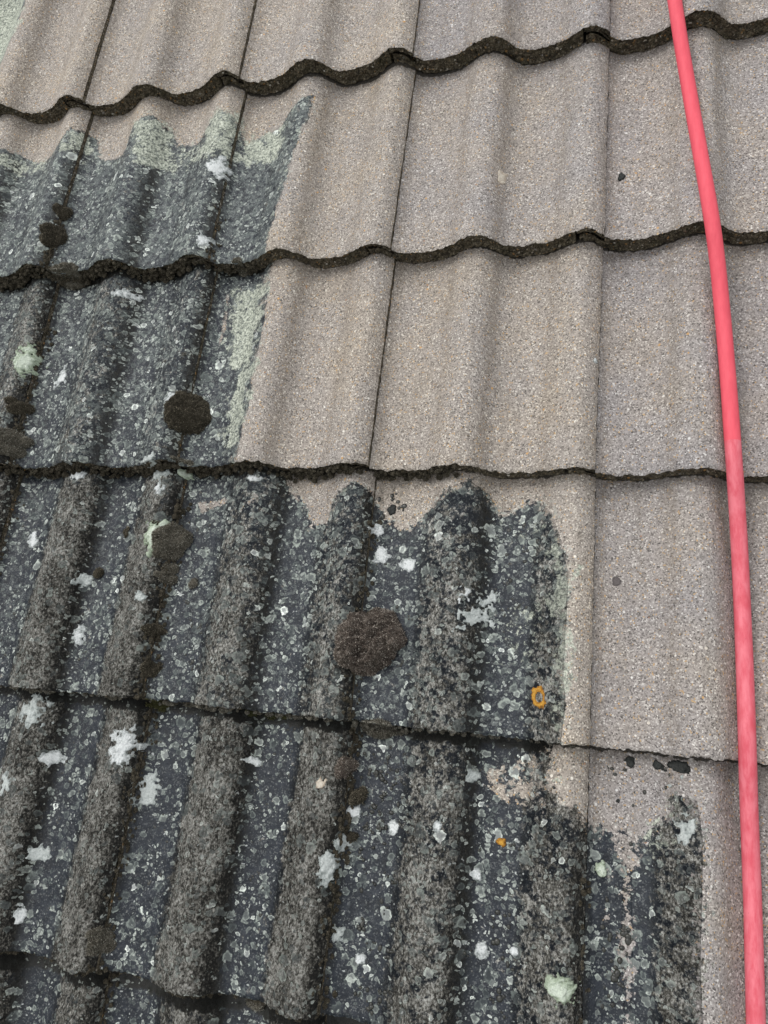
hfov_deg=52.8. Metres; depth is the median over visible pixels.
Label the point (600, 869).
lichen patch
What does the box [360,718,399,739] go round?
moss cushion
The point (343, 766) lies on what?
moss cushion
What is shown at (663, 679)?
roof tile
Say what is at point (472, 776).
lichen patch
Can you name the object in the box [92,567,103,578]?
moss cushion
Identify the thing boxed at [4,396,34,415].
moss cushion
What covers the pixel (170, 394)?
lichen patch
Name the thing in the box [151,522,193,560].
moss cushion
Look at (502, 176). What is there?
lichen patch
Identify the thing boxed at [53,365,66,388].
lichen patch
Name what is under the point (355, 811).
lichen patch
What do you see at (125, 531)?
moss cushion
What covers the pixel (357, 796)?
moss cushion
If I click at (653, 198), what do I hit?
roof tile
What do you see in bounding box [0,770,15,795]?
lichen patch
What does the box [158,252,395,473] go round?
roof tile
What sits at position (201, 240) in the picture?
lichen patch
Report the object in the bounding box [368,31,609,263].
roof tile
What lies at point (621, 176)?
lichen patch
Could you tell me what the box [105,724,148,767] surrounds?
lichen patch
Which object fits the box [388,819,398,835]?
lichen patch
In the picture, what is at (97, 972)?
moss
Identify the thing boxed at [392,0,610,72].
roof tile
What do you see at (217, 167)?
lichen patch
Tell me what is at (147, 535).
lichen patch
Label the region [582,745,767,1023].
roof tile
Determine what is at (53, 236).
moss cushion
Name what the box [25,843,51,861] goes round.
lichen patch
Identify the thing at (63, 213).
moss cushion
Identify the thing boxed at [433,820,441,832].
lichen patch
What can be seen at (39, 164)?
roof tile
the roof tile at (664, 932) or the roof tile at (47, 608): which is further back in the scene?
the roof tile at (47, 608)
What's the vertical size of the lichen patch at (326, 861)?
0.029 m
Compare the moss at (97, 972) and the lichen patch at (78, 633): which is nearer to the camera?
the moss at (97, 972)
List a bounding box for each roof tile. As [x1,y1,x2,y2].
[0,0,115,123]
[0,107,93,284]
[0,263,218,472]
[0,274,59,465]
[0,466,186,698]
[0,468,24,553]
[0,685,152,973]
[0,952,111,1023]
[33,83,247,279]
[66,0,256,116]
[99,702,356,1020]
[102,971,326,1023]
[128,466,376,720]
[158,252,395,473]
[188,58,416,272]
[221,0,419,94]
[320,720,589,1023]
[326,1015,367,1023]
[341,437,596,745]
[345,233,602,478]
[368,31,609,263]
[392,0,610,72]
[568,232,767,482]
[568,474,767,764]
[580,26,767,250]
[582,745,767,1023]
[586,0,767,54]
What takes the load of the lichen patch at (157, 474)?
on the roof tile at (47, 608)
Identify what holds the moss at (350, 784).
on the roof tile at (134, 1000)
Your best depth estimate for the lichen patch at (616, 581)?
0.98 m
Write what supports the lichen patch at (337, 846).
on the roof tile at (419, 914)
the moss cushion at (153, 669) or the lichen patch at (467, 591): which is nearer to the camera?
the lichen patch at (467, 591)
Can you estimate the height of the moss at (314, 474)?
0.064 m
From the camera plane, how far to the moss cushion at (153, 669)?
1.08 m
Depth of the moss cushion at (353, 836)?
0.98 m
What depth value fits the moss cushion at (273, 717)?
1.06 m
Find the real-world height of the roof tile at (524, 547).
0.102 m
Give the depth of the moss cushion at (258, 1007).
0.97 m
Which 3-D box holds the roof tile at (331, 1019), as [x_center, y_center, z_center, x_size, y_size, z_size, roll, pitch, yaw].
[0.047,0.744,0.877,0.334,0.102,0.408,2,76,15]
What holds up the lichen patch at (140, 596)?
on the roof tile at (47, 608)
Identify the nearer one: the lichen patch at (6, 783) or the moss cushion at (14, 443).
the lichen patch at (6, 783)
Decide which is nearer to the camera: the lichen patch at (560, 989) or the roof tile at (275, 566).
the lichen patch at (560, 989)
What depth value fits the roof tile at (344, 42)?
1.28 m
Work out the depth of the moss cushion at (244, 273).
1.23 m
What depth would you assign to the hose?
0.94 m
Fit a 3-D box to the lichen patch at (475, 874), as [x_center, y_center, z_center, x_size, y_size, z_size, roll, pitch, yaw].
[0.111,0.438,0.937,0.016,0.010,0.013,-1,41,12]
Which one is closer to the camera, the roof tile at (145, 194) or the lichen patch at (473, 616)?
the lichen patch at (473, 616)
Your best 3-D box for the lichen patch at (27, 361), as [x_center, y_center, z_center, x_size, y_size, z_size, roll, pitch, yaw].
[-0.588,-0.247,1.278,0.054,0.038,0.065,2,76,15]
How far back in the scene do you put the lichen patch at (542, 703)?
0.94 m
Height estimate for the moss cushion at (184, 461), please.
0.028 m
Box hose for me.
[667,0,765,1023]
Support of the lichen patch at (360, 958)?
on the roof tile at (419, 914)
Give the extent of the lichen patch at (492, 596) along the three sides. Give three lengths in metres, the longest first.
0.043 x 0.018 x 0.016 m
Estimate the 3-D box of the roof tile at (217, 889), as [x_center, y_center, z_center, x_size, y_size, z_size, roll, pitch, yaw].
[-0.213,0.406,1.032,0.337,0.103,0.408,2,76,15]
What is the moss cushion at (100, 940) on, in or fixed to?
on the roof tile at (217, 889)
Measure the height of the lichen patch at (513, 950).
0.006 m
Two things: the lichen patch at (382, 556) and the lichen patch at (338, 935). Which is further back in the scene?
the lichen patch at (382, 556)
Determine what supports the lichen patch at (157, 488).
on the roof tile at (47, 608)
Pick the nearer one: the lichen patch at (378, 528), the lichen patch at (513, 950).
the lichen patch at (513, 950)
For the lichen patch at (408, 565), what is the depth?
1.05 m
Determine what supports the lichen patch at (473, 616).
on the roof tile at (524, 547)
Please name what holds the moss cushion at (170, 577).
on the roof tile at (275, 566)
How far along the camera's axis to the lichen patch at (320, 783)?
0.98 m
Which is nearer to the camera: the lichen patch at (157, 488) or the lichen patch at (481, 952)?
the lichen patch at (481, 952)
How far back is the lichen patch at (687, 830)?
0.88 m
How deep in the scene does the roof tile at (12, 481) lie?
1.23 m
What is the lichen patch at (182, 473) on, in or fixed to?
on the roof tile at (275, 566)
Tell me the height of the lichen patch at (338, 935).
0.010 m
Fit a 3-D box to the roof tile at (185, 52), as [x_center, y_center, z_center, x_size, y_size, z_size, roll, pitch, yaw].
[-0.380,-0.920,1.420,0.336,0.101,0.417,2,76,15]
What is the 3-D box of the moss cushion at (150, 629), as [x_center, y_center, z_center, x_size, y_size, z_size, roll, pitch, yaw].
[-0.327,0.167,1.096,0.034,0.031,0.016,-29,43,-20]
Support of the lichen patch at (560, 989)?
on the roof tile at (419, 914)
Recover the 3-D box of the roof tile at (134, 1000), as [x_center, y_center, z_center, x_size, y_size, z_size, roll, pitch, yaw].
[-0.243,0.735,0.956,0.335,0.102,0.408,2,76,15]
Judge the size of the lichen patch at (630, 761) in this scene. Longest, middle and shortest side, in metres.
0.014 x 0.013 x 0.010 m
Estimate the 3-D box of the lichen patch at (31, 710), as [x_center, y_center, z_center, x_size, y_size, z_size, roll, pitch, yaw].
[-0.513,0.288,1.114,0.071,0.050,0.071,2,76,15]
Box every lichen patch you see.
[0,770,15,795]
[11,342,47,377]
[13,903,26,923]
[17,687,54,728]
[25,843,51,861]
[27,531,38,547]
[37,750,67,767]
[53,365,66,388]
[64,459,86,480]
[70,570,93,587]
[71,624,85,647]
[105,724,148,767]
[111,288,144,301]
[129,769,162,805]
[134,590,150,600]
[140,451,170,483]
[143,519,169,557]
[153,481,165,493]
[163,392,174,402]
[177,469,194,479]
[196,231,215,247]
[203,155,234,181]
[240,756,261,766]
[247,474,269,481]
[316,776,326,787]
[316,849,341,887]
[331,927,345,942]
[333,833,352,851]
[346,805,360,817]
[355,952,366,964]
[367,523,383,537]
[371,546,392,565]
[387,504,395,514]
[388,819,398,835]
[398,558,415,571]
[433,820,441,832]
[451,595,500,636]
[457,585,470,603]
[463,769,480,782]
[469,868,481,880]
[474,941,489,959]
[478,590,499,608]
[495,838,505,846]
[498,169,507,184]
[509,946,518,955]
[531,686,545,709]
[541,972,580,1008]
[595,860,606,876]
[612,576,621,585]
[618,172,625,180]
[623,756,634,767]
[652,760,662,769]
[660,760,690,773]
[672,813,695,845]
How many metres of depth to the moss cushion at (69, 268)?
1.31 m
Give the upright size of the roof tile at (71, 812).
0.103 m
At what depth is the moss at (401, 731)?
1.04 m
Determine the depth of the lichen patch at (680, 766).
0.90 m
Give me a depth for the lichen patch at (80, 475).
1.20 m
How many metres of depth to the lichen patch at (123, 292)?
1.27 m
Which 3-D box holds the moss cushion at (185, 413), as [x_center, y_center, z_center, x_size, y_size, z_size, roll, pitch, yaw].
[-0.296,-0.151,1.162,0.064,0.055,0.071,2,76,15]
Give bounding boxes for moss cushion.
[0,427,34,458]
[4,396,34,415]
[38,222,67,248]
[45,262,86,290]
[52,203,72,221]
[84,925,116,956]
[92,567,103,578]
[123,526,129,537]
[138,660,162,677]
[140,623,167,635]
[145,698,168,711]
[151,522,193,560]
[153,562,179,585]
[163,390,211,435]
[170,455,193,465]
[187,578,197,589]
[232,256,247,276]
[245,998,265,1011]
[246,710,256,716]
[264,712,275,721]
[333,607,407,676]
[334,755,359,780]
[346,831,358,841]
[347,785,368,805]
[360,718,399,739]
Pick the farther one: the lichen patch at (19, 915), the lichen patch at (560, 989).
the lichen patch at (19, 915)
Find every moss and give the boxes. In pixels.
[0,206,591,1023]
[0,258,263,291]
[0,462,459,483]
[0,685,575,749]
[0,951,301,1022]
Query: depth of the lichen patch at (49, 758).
1.11 m
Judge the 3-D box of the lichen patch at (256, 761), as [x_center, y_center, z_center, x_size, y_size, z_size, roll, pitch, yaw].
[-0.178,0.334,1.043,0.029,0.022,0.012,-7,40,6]
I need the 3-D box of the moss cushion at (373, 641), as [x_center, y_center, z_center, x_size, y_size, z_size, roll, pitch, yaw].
[-0.019,0.167,1.005,0.092,0.067,0.095,2,76,15]
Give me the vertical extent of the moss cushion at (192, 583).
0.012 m
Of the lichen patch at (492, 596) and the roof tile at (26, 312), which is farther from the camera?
the roof tile at (26, 312)
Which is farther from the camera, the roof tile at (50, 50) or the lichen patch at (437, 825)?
the roof tile at (50, 50)
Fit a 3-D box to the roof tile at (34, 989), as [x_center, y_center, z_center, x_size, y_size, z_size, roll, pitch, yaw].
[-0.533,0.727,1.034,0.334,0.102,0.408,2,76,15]
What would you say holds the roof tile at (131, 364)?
on the roof tile at (47, 608)
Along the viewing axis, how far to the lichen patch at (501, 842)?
0.94 m
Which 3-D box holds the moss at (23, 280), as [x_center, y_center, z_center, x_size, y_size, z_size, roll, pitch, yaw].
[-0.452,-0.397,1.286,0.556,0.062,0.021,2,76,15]
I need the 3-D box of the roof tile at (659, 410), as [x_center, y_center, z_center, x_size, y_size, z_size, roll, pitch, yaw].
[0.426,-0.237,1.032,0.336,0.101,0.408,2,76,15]
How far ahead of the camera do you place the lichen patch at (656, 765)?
0.92 m
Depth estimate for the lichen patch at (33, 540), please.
1.22 m
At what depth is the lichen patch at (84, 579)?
1.16 m
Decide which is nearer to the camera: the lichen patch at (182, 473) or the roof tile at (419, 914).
the roof tile at (419, 914)
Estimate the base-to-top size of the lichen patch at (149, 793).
0.026 m
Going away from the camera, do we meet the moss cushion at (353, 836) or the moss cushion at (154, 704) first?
the moss cushion at (353, 836)
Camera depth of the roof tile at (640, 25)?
1.14 m
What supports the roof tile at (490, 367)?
on the roof tile at (524, 547)
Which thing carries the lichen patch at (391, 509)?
on the roof tile at (524, 547)
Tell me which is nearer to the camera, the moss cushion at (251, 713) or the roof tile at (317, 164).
the moss cushion at (251, 713)
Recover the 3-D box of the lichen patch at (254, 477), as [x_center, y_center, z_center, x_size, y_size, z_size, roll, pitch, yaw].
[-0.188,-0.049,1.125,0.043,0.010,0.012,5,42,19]
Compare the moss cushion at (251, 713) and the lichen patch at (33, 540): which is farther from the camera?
the lichen patch at (33, 540)

